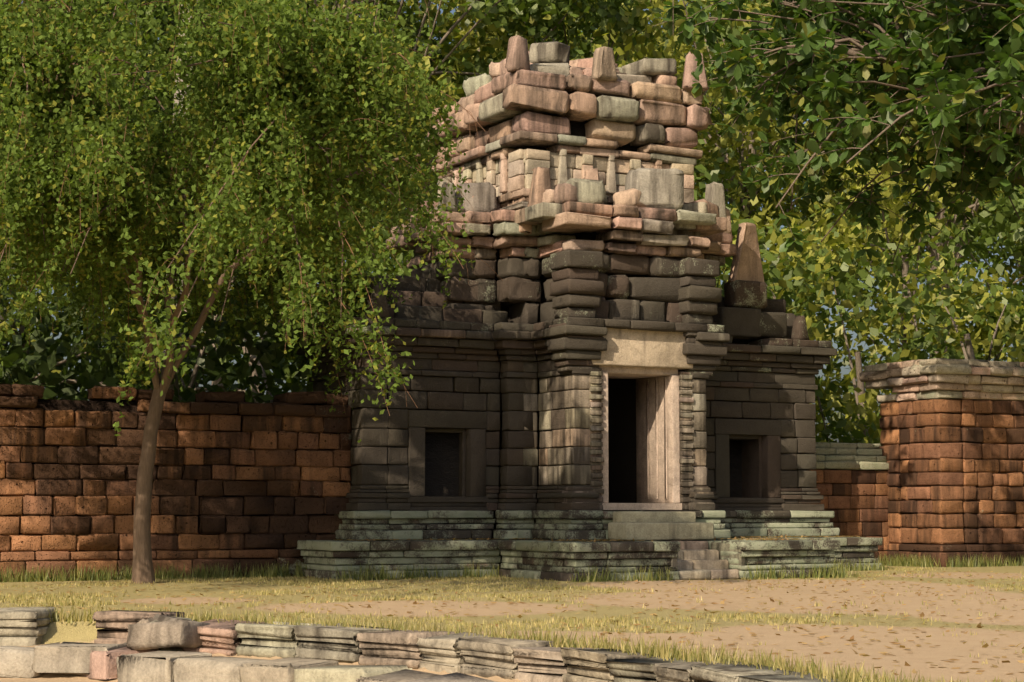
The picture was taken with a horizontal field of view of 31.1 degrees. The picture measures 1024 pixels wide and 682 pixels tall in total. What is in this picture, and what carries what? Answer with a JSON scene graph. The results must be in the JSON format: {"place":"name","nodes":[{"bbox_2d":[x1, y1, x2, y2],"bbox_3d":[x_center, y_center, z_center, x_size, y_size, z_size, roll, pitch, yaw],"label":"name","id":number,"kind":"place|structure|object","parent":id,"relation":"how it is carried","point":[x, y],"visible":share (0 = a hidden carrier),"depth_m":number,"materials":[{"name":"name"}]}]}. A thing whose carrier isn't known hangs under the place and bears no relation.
{"place":"outdoors","nodes":[
{"label":"outdoors","id":0,"kind":"place"},
{"bbox_2d":[0,550,1023,681],"bbox_3d":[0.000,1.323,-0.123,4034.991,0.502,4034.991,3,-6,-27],"label":"ground","id":1,"kind":"structure","parent":0,"point":[915,657],"depth_m":20.58,"materials":[{"name":"beige soil"}]},
{"bbox_2d":[0,0,494,582],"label":"tree","id":2,"kind":"object","parent":1,"relation":"on","point":[265,61],"depth_m":23.58,"materials":[{"name":"green plant"}]},
{"bbox_2d":[0,607,839,681],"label":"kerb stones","id":3,"kind":"object","parent":1,"relation":"on","point":[135,646],"visible":0.98,"depth_m":16.10,"materials":[{"name":"stone"}]},
{"bbox_2d":[0,0,1023,470],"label":"forest","id":4,"kind":"object","parent":1,"relation":"on","point":[814,266],"depth_m":48.13,"materials":[{"name":"green plant"}]},
{"bbox_2d":[0,358,1023,580],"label":"enclosure walls","id":5,"kind":"structure","parent":1,"relation":"on","point":[237,480],"depth_m":30.99,"materials":[{"name":"brown brick"}]},
{"bbox_2d":[0,552,1023,681],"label":"grass tufts","id":6,"kind":"object","parent":1,"relation":"on","point":[654,650],"visible":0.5,"depth_m":22.60,"materials":[{"name":"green plant"}]},
{"bbox_2d":[0,535,1023,681],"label":"leaf litter","id":7,"kind":"object","parent":1,"relation":"on","point":[779,601],"visible":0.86,"depth_m":22.08,"materials":[{"name":"brown plant"}]},
{"bbox_2d":[293,35,882,581],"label":"stone temple","id":8,"kind":"structure","parent":1,"relation":"on","point":[595,353],"depth_m":32.45,"materials":[{"name":"stone"}]},
{"bbox_2d":[6,0,1023,470],"label":"sky","id":9,"kind":"structure","parent":0,"point":[844,371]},
{"bbox_2d":[654,0,1023,260],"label":"tree","id":10,"kind":"object","parent":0,"point":[831,86],"depth_m":32.59,"materials":[{"name":"green plant"}]}
]}

